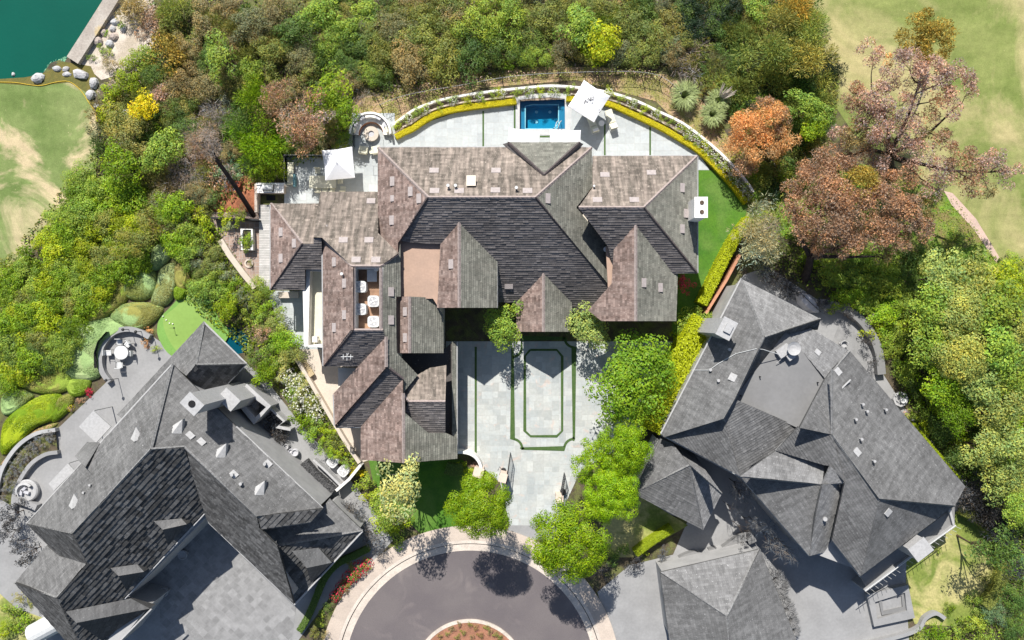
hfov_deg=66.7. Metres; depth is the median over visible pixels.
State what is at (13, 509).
shrub
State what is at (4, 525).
shrub
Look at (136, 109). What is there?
shrub
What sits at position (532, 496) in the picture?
motor court paving
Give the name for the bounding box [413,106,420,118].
rose bush
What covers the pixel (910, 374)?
undergrowth
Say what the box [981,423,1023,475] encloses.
tree
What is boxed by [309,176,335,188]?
dining table
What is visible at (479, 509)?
tree
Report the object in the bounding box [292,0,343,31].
tree
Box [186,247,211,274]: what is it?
shrub
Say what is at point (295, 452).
garden pot
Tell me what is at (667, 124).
rose bush
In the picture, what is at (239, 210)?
shrub
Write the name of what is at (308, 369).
wicker lounger
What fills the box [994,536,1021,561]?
shrub
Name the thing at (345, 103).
shrub
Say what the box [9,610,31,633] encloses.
shrub
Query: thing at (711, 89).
shrub
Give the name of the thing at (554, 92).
rose bush
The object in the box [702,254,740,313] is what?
garden wall
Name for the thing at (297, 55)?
tree
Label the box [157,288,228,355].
putting fringe
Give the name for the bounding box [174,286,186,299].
topiary mound
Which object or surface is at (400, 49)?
tree
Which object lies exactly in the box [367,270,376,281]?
equipment box
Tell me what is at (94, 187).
shrub
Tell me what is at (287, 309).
paving bed
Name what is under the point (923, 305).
tree
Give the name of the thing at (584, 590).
sidewalk
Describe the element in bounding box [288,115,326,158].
tree
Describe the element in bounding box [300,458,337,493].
gravel bed
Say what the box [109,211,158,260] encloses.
tree
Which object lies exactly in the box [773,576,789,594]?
grass clump
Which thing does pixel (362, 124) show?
curved bench
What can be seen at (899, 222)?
lawn weeds
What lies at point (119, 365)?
patio chair
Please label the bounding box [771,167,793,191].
shrub
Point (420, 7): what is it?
tree
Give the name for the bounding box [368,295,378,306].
condenser unit
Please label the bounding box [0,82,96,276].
fairway
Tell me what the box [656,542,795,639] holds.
outbuilding
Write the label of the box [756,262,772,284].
shrub
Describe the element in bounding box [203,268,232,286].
shrub
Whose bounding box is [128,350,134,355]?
patio chair
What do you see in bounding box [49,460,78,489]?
awning
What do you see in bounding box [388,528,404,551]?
shrub
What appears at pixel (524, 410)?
turf joint
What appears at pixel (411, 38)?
tree
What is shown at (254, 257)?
brown paving
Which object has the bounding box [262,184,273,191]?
gas grill
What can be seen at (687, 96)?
grass clump
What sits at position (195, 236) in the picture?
shrub
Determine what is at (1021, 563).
shrub
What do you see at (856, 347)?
neighbour patio
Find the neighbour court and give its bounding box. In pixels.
[160,523,295,639]
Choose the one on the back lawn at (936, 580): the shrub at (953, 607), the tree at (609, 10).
the shrub at (953, 607)
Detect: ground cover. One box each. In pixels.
[0,0,351,402]
[177,213,356,467]
[347,0,838,188]
[768,207,1023,639]
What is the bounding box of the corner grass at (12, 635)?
[0,594,41,639]
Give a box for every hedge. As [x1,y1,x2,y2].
[296,544,370,632]
[394,98,516,139]
[444,461,463,476]
[566,96,747,204]
[632,523,673,556]
[633,313,706,434]
[694,216,751,306]
[910,421,960,478]
[956,505,1010,610]
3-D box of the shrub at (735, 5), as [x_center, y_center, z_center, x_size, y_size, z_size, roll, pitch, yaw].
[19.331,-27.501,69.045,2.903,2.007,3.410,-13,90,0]
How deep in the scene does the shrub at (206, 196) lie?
69.15 m
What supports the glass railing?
on the terrace paving at (367, 164)
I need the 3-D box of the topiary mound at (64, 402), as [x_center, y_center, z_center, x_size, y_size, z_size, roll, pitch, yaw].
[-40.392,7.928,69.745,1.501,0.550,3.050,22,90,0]
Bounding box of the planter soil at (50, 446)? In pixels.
[0,432,56,504]
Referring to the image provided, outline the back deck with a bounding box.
[342,428,360,457]
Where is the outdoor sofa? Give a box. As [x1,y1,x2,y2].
[287,162,296,186]
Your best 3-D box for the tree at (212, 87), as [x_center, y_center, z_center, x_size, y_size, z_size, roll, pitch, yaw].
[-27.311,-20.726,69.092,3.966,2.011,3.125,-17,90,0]
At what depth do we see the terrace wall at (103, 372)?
69.40 m
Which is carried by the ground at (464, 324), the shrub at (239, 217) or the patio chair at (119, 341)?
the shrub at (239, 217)
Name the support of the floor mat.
on the ground at (464, 324)
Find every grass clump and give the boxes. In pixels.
[668,79,701,110]
[698,100,727,127]
[704,82,736,113]
[770,569,785,588]
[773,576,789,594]
[779,595,789,608]
[781,599,796,619]
[784,609,800,629]
[790,622,800,638]
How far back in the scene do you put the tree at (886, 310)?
68.60 m
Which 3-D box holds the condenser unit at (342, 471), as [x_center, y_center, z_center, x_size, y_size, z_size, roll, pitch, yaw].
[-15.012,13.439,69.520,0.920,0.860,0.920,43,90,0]
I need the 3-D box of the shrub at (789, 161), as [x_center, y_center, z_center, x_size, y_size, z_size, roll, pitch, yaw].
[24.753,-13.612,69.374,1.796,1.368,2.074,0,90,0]
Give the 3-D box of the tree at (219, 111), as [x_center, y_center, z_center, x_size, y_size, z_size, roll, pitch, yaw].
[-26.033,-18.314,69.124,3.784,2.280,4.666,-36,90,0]
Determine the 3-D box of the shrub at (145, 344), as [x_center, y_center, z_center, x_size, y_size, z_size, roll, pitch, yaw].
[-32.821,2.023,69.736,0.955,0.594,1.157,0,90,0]
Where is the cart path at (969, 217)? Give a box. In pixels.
[944,191,999,261]
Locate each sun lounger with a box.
[586,118,599,134]
[604,109,617,130]
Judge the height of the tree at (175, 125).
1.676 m
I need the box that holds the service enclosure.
[241,383,277,423]
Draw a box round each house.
[14,321,364,639]
[270,141,707,462]
[660,278,964,594]
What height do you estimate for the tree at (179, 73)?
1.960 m
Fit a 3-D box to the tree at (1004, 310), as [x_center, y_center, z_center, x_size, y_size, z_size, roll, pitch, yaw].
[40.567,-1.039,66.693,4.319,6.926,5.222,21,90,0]
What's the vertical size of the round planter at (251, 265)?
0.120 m
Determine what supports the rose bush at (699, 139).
on the planting bed at (638, 107)
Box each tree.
[60,158,101,192]
[62,183,111,222]
[99,133,143,196]
[101,102,161,160]
[101,177,149,214]
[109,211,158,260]
[110,56,141,101]
[134,3,166,41]
[135,126,185,173]
[141,29,188,75]
[144,181,173,223]
[152,0,198,33]
[153,97,199,123]
[163,59,202,102]
[167,113,206,142]
[168,160,208,195]
[177,107,225,149]
[182,69,228,103]
[184,127,255,217]
[189,0,222,53]
[199,99,237,133]
[204,28,238,89]
[206,0,242,27]
[212,66,246,107]
[221,115,257,154]
[222,98,264,141]
[228,5,278,50]
[232,72,268,127]
[237,118,292,173]
[248,154,288,183]
[250,36,292,77]
[262,0,291,35]
[270,14,328,54]
[273,102,321,143]
[277,41,317,76]
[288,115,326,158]
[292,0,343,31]
[304,60,353,117]
[313,19,341,64]
[325,17,366,45]
[346,0,378,27]
[361,14,388,67]
[366,32,406,78]
[369,487,398,533]
[373,7,417,45]
[376,452,420,525]
[389,13,440,64]
[390,30,434,90]
[396,0,434,27]
[418,34,460,87]
[420,13,477,50]
[429,0,466,22]
[443,471,513,539]
[449,0,496,49]
[452,25,487,89]
[472,30,524,69]
[477,0,530,48]
[477,470,497,489]
[483,308,521,352]
[495,300,523,324]
[499,20,547,57]
[521,1,567,35]
[523,497,612,583]
[549,23,579,76]
[553,1,601,51]
[565,300,611,352]
[570,437,612,486]
[582,18,622,62]
[582,467,640,526]
[583,328,678,423]
[589,0,622,23]
[592,422,654,483]
[596,385,649,429]
[601,3,651,38]
[618,33,660,70]
[626,18,675,57]
[650,3,688,40]
[673,305,712,334]
[675,0,712,22]
[691,3,728,40]
[719,15,767,56]
[720,94,802,178]
[722,41,760,88]
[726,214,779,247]
[732,27,804,70]
[735,87,783,119]
[741,0,770,33]
[743,60,791,99]
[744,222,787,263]
[754,0,803,49]
[768,67,826,103]
[776,0,819,36]
[777,35,839,77]
[778,80,817,122]
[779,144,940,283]
[783,88,836,126]
[789,6,830,55]
[822,36,1023,201]
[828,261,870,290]
[836,285,874,314]
[860,274,906,302]
[865,297,903,334]
[881,7,960,68]
[884,255,918,292]
[889,287,921,320]
[899,308,948,369]
[901,280,960,332]
[917,247,968,309]
[917,355,967,406]
[926,321,988,389]
[928,284,985,347]
[934,391,981,439]
[946,247,998,306]
[953,354,1005,415]
[955,470,991,522]
[956,521,1023,575]
[958,421,1011,469]
[959,494,1005,534]
[961,315,1023,375]
[968,389,1023,449]
[972,278,1023,334]
[977,457,1023,507]
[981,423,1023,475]
[982,304,1023,349]
[986,258,1023,303]
[988,347,1023,397]
[993,576,1023,614]
[994,492,1023,529]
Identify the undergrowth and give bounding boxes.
[0,172,202,398]
[0,274,78,382]
[82,0,362,247]
[328,0,703,91]
[677,0,848,201]
[832,246,1023,536]
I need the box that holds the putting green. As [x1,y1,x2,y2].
[163,293,212,350]
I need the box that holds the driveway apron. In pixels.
[508,525,556,539]
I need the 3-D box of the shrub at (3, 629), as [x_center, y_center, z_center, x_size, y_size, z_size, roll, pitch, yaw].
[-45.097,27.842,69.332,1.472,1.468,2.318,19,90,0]
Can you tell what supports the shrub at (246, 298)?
on the ground at (464, 324)
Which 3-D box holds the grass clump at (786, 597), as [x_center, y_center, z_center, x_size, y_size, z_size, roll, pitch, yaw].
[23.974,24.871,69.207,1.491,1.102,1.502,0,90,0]
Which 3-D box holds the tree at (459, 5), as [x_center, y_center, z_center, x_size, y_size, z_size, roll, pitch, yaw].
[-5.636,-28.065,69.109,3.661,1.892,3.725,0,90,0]
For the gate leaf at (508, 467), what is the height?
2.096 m
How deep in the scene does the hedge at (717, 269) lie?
68.38 m
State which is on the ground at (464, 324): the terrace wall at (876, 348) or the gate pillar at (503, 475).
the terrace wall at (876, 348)
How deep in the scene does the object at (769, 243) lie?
66.63 m
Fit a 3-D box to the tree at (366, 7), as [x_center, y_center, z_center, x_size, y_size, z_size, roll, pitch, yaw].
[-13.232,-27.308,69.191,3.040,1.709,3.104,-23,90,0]
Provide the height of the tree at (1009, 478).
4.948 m
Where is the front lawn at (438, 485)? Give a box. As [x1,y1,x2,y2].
[369,459,480,533]
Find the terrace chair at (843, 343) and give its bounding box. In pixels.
[839,340,847,347]
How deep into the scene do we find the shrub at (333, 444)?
68.58 m
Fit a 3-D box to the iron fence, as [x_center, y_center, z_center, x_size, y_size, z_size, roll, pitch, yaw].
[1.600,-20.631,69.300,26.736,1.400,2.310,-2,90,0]
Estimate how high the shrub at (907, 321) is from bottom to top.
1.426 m
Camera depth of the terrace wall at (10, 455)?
69.35 m
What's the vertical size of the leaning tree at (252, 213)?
7.342 m
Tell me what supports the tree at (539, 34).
on the ground at (464, 324)
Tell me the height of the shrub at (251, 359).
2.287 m
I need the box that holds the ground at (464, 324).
[0,0,1023,639]
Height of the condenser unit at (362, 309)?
0.860 m
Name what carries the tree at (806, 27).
on the ground at (464, 324)
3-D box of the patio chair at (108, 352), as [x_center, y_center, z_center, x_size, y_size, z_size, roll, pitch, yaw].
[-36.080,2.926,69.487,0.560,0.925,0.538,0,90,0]
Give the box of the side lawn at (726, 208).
[672,170,747,335]
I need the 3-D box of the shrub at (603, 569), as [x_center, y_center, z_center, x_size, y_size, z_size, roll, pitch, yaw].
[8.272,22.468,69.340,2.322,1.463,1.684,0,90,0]
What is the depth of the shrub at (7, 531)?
68.29 m
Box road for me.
[350,551,589,639]
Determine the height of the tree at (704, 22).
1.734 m
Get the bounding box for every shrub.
[0,483,7,491]
[0,497,26,521]
[0,515,23,544]
[0,517,18,529]
[0,604,23,630]
[0,620,16,639]
[9,536,28,554]
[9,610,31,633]
[10,592,25,603]
[14,539,41,567]
[23,445,32,452]
[27,598,33,610]
[73,172,111,199]
[86,388,92,397]
[96,95,115,124]
[99,83,116,108]
[100,46,109,56]
[114,0,149,28]
[126,44,156,77]
[126,87,158,121]
[131,163,156,194]
[140,338,150,348]
[150,79,179,113]
[153,167,181,197]
[154,118,179,142]
[167,244,203,274]
[168,202,188,224]
[176,218,198,245]
[182,263,201,276]
[182,276,202,294]
[183,135,215,168]
[184,176,218,206]
[185,203,204,221]
[185,276,226,299]
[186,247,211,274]
[187,223,206,250]
[192,214,220,242]
[192,245,222,281]
[199,184,220,209]
[203,237,224,260]
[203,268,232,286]
[204,161,224,189]
[210,284,231,304]
[211,165,242,179]
[211,262,237,282]
[212,289,246,322]
[217,206,233,235]
[218,87,240,111]
[219,138,237,164]
[221,222,234,231]
[222,276,251,295]
[232,286,258,308]
[233,149,252,180]
[233,208,244,228]
[236,56,265,86]
[236,203,247,214]
[241,295,261,322]
[242,274,276,301]
[245,344,263,372]
[246,171,266,183]
[250,308,278,327]
[251,365,275,388]
[252,324,275,343]
[252,354,289,384]
[253,299,286,316]
[254,339,278,364]
[255,306,287,340]
[258,77,292,116]
[258,415,278,432]
[265,114,293,155]
[268,330,303,353]
[269,421,286,441]
[271,352,292,377]
[273,367,295,386]
[274,316,294,342]
[274,431,289,444]
[277,338,308,370]
[282,383,300,403]
[285,373,306,395]
[287,145,312,161]
[287,410,306,424]
[288,380,312,403]
[288,396,310,416]
[292,413,311,430]
[294,86,326,118]
[297,427,316,443]
[302,393,320,413]
[305,100,338,125]
[305,403,324,423]
[307,414,322,439]
[309,621,319,638]
[314,434,330,455]
[314,609,325,627]
[316,423,336,444]
[317,129,338,147]
[321,629,329,638]
[322,602,331,614]
[323,445,338,459]
[324,93,359,128]
[324,436,344,454]
[328,589,341,605]
[330,119,349,138]
[330,446,347,459]
[334,133,348,148]
[335,577,349,594]
[338,66,363,96]
[338,458,352,469]
[341,496,358,512]
[342,569,361,588]
[346,559,367,579]
[348,504,366,521]
[349,466,367,477]
[350,88,369,107]
[351,473,376,491]
[358,55,393,88]
[358,480,380,505]
[360,524,377,542]
[360,556,373,572]
[364,533,386,549]
[369,513,396,535]
[372,545,389,561]
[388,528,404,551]
[391,516,414,533]
[456,461,473,475]
[497,58,513,69]
[515,38,552,69]
[557,4,579,30]
[577,31,606,68]
[593,563,617,581]
[604,551,619,567]
[616,542,629,554]
[623,553,643,572]
[624,0,654,20]
[652,32,690,62]
[657,544,669,561]
[664,53,688,79]
[671,17,697,43]
[674,53,701,84]
[676,36,710,62]
[677,273,696,294]
[695,51,709,77]
[698,80,719,96]
[703,48,733,78]
[707,64,735,89]
[710,27,730,56]
[713,0,746,28]
[714,73,755,105]
[722,500,741,518]
[724,478,750,498]
[728,150,741,161]
[729,98,749,121]
[733,480,761,514]
[733,521,751,545]
[736,238,767,269]
[739,513,759,531]
[746,161,764,181]
[747,191,777,222]
[748,515,778,538]
[752,251,777,281]
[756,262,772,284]
[759,213,786,238]
[759,529,785,554]
[760,262,788,291]
[761,170,781,191]
[769,534,795,560]
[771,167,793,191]
[775,272,810,300]
[778,541,801,567]
[781,156,796,176]
[797,251,820,268]
[799,109,829,141]
[809,66,840,100]
[809,90,838,120]
[816,296,834,312]
[817,253,850,287]
[826,291,851,314]
[843,303,855,324]
[857,323,884,341]
[860,332,874,348]
[867,354,880,367]
[879,324,911,359]
[888,318,913,337]
[892,357,920,379]
[901,240,925,266]
[908,372,926,392]
[910,630,928,639]
[917,391,941,416]
[917,621,948,639]
[918,419,932,436]
[929,241,949,260]
[941,417,958,441]
[943,601,955,615]
[943,624,963,639]
[944,227,962,246]
[955,430,973,452]
[956,614,989,632]
[959,482,977,509]
[965,589,987,616]
[971,615,995,639]
[977,570,996,593]
[979,533,992,550]
[980,510,1019,545]
[980,598,1011,627]
[984,549,1002,568]
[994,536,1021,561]
[1001,610,1023,639]
[1002,561,1023,581]
[1007,256,1023,273]
[1014,551,1023,579]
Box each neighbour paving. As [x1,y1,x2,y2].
[0,332,392,639]
[597,268,967,639]
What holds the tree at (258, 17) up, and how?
on the ground at (464, 324)
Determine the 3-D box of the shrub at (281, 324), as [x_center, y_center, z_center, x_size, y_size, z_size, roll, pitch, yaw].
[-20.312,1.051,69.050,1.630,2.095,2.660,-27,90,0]
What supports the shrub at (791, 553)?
on the ground at (464, 324)
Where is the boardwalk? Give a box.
[259,205,269,289]
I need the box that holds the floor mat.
[266,195,274,199]
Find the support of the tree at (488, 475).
on the ground at (464, 324)
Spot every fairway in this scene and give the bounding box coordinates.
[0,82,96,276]
[806,0,1023,263]
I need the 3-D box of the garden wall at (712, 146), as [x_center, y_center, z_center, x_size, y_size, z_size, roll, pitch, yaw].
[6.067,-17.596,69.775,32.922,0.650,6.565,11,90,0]
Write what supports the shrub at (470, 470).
on the ground at (464, 324)
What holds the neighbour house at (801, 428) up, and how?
on the ground at (464, 324)
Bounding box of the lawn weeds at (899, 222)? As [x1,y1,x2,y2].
[753,160,995,285]
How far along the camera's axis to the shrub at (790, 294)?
68.75 m
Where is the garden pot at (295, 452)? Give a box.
[291,449,298,455]
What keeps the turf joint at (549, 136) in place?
on the terrace paving at (621, 136)
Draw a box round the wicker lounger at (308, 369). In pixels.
[302,360,314,376]
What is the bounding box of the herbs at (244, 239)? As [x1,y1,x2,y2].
[238,232,254,244]
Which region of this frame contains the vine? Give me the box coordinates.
[382,67,674,109]
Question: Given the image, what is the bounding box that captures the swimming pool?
[515,92,572,134]
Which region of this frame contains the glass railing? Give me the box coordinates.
[284,125,354,182]
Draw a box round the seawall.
[67,0,119,64]
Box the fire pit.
[364,126,378,140]
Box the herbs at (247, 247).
[243,242,251,252]
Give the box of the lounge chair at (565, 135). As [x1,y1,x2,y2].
[550,129,580,141]
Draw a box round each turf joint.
[475,347,476,452]
[482,105,650,154]
[510,336,575,450]
[523,349,563,437]
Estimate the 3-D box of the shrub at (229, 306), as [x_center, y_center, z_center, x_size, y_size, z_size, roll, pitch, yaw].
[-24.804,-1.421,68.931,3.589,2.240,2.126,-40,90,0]
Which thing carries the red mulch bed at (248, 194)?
on the ground at (464, 324)
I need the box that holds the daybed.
[15,479,39,500]
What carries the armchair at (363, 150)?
on the terrace paving at (367, 164)
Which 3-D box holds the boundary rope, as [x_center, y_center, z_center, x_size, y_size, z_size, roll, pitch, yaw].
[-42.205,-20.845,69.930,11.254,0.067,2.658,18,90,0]
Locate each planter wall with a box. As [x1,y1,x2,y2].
[677,550,697,557]
[707,530,756,550]
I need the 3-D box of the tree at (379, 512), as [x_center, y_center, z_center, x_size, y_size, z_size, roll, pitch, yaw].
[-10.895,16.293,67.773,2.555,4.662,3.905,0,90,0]
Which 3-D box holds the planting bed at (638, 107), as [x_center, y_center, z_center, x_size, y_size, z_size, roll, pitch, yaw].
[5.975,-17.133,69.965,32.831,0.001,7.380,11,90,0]
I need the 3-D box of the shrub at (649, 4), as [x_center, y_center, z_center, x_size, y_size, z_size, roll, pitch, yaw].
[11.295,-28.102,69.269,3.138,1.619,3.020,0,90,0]
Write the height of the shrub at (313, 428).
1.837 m
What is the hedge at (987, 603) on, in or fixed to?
on the back lawn at (936, 580)
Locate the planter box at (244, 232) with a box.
[241,229,255,250]
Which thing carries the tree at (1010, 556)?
on the back lawn at (936, 580)
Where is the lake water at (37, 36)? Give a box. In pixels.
[0,0,101,78]
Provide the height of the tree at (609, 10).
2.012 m
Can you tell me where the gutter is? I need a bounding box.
[343,544,596,639]
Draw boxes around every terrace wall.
[0,427,58,488]
[11,450,60,511]
[97,326,152,382]
[817,299,885,374]
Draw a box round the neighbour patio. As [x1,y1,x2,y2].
[832,314,876,377]
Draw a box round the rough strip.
[0,62,95,109]
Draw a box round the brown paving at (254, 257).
[211,212,258,287]
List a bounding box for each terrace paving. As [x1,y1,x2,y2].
[284,113,394,202]
[373,105,513,175]
[539,135,549,141]
[570,108,708,169]
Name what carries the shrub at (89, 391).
on the ground at (464, 324)
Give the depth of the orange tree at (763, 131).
65.59 m
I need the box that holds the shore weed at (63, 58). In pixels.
[45,57,66,69]
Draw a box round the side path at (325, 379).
[297,349,367,462]
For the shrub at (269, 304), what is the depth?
68.36 m
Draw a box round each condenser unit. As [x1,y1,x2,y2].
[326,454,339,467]
[337,464,350,476]
[357,281,367,292]
[357,304,367,314]
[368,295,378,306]
[368,316,378,326]
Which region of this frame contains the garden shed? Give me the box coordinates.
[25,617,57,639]
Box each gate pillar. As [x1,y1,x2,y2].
[473,464,483,477]
[498,470,507,482]
[555,491,562,502]
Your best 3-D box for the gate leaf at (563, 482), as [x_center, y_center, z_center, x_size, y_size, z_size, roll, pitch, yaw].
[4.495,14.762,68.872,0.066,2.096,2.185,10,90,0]
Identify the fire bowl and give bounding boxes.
[891,392,908,406]
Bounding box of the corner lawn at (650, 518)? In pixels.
[603,497,687,556]
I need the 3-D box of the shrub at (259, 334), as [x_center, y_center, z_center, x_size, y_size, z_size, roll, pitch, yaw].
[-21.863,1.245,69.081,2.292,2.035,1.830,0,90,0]
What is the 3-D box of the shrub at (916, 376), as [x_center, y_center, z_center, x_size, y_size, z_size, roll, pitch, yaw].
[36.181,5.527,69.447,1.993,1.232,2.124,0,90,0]
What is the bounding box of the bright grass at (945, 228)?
[745,160,999,287]
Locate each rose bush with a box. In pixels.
[392,119,401,129]
[402,111,413,124]
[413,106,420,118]
[417,103,430,115]
[434,97,443,112]
[444,95,457,106]
[462,95,471,106]
[473,90,485,102]
[488,87,497,99]
[496,86,507,99]
[509,87,521,98]
[521,86,533,97]
[535,85,544,97]
[548,85,560,96]
[604,85,615,97]
[616,95,628,103]
[627,97,637,109]
[639,104,651,112]
[651,107,662,120]
[661,116,675,126]
[674,122,687,132]
[681,127,694,139]
[689,133,702,148]
[698,139,710,155]
[705,149,720,159]
[712,157,727,168]
[722,164,736,178]
[726,173,741,185]
[736,181,749,192]
[739,189,754,202]
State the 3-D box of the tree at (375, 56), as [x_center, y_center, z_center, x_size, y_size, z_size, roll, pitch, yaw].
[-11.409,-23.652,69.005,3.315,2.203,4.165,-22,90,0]
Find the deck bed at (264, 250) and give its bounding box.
[259,208,269,275]
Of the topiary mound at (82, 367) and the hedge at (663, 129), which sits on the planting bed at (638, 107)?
the hedge at (663, 129)
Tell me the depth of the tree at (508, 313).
65.90 m
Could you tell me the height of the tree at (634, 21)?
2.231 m
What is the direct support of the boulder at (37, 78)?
on the ground at (464, 324)
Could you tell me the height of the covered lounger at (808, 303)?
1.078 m
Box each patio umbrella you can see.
[79,406,112,441]
[322,147,354,180]
[568,80,609,121]
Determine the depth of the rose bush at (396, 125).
69.25 m
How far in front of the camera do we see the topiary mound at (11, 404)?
69.48 m
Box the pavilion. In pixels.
[633,434,721,529]
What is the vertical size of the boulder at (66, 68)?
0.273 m
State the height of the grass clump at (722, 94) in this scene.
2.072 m
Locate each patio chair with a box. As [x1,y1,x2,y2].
[102,350,113,355]
[114,362,124,368]
[115,339,122,344]
[122,340,133,347]
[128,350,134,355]
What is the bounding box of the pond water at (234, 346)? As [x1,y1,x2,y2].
[225,326,247,353]
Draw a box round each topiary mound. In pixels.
[0,388,33,414]
[0,393,61,454]
[0,422,58,464]
[20,361,70,393]
[52,394,74,422]
[60,316,123,380]
[67,379,91,396]
[87,276,127,321]
[110,302,163,328]
[124,266,156,300]
[151,242,173,270]
[151,263,175,305]
[174,263,190,288]
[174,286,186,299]
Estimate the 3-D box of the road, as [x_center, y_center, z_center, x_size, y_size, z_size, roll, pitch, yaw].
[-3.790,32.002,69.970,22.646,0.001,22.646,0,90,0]
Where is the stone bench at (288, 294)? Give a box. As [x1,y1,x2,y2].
[278,292,298,297]
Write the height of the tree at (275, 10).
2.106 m
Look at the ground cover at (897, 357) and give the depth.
69.82 m
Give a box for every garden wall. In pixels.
[12,496,41,510]
[210,217,260,221]
[218,239,256,289]
[254,184,259,213]
[256,183,286,186]
[270,406,294,430]
[289,346,361,463]
[313,457,342,485]
[335,462,363,491]
[393,85,753,192]
[402,95,514,127]
[457,448,482,467]
[570,93,750,199]
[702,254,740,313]
[870,610,945,639]
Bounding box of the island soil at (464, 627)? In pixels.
[431,623,508,639]
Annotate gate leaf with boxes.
[506,452,510,485]
[561,473,565,499]
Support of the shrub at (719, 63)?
on the ground at (464, 324)
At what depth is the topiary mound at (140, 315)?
69.42 m
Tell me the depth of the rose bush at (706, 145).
69.23 m
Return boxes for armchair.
[358,145,368,154]
[371,145,379,154]
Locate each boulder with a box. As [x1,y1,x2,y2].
[31,73,44,83]
[52,66,61,71]
[62,66,69,71]
[62,71,71,76]
[73,69,88,78]
[85,90,95,99]
[89,77,98,88]
[94,36,102,45]
[100,29,106,36]
[105,40,113,48]
[109,26,115,32]
[109,32,117,40]
[110,18,119,25]
[120,24,126,32]
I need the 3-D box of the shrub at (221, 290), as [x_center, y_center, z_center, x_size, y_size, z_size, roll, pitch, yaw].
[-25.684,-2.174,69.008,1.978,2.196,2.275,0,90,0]
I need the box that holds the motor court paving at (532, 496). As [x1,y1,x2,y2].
[446,341,672,524]
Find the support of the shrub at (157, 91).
on the ground at (464, 324)
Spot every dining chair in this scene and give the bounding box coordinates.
[314,167,320,173]
[339,186,345,191]
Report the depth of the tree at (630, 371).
63.50 m
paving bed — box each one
[160,529,294,639]
[214,212,258,285]
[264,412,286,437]
[271,291,303,340]
[284,123,394,202]
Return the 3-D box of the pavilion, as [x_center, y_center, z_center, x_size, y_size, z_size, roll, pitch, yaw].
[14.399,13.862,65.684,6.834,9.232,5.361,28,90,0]
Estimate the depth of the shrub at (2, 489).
69.24 m
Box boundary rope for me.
[0,81,96,119]
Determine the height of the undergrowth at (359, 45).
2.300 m
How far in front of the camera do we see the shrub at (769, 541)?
65.93 m
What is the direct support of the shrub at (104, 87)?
on the ground at (464, 324)
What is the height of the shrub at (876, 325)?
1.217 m
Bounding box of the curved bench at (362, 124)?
[349,112,392,135]
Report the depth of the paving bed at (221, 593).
69.95 m
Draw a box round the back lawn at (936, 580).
[906,512,1004,626]
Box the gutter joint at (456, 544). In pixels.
[342,543,597,639]
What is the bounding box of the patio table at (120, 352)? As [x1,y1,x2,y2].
[114,346,127,358]
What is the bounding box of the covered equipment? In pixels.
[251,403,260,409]
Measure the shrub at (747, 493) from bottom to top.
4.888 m
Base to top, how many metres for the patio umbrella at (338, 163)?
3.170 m
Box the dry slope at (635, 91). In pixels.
[350,67,740,159]
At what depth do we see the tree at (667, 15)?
68.67 m
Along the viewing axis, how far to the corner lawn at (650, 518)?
69.96 m
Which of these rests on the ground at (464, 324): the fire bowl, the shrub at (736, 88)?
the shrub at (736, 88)
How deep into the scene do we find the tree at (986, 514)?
67.94 m
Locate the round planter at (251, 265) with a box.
[244,259,253,267]
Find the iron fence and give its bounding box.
[379,70,680,108]
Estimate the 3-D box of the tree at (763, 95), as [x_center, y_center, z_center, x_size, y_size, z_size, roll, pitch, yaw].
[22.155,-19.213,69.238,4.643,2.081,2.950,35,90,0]
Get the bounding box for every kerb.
[339,540,600,639]
[426,619,513,639]
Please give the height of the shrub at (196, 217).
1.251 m
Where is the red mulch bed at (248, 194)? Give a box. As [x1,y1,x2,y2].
[212,176,255,211]
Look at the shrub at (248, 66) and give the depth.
68.67 m
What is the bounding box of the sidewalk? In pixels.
[324,526,615,639]
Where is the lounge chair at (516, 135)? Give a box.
[508,128,539,141]
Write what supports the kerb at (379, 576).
on the road
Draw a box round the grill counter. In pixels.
[257,185,285,193]
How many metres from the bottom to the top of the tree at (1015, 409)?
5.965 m
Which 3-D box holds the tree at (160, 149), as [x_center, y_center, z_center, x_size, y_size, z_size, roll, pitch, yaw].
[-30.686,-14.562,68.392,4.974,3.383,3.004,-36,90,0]
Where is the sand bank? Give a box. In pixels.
[82,0,159,79]
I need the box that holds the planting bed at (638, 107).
[395,88,751,199]
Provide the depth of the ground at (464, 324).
70.00 m
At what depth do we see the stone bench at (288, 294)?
69.44 m
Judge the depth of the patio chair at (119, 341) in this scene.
69.50 m
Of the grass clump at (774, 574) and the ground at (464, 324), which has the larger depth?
the ground at (464, 324)
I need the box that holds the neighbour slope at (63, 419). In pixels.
[0,239,211,463]
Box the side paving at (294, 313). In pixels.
[268,291,321,348]
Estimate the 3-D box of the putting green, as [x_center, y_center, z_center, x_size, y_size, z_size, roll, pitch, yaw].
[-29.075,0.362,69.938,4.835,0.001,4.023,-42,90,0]
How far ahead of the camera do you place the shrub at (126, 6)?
68.93 m
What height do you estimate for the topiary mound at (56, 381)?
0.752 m
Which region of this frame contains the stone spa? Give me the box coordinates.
[864,583,914,626]
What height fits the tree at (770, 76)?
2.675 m
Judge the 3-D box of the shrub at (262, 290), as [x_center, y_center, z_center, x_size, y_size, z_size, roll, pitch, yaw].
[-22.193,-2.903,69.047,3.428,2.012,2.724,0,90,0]
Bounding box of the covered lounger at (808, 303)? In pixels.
[795,293,820,312]
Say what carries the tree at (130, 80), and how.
on the ground at (464, 324)
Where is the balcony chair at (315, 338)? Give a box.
[312,336,318,341]
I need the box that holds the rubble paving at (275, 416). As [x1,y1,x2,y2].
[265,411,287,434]

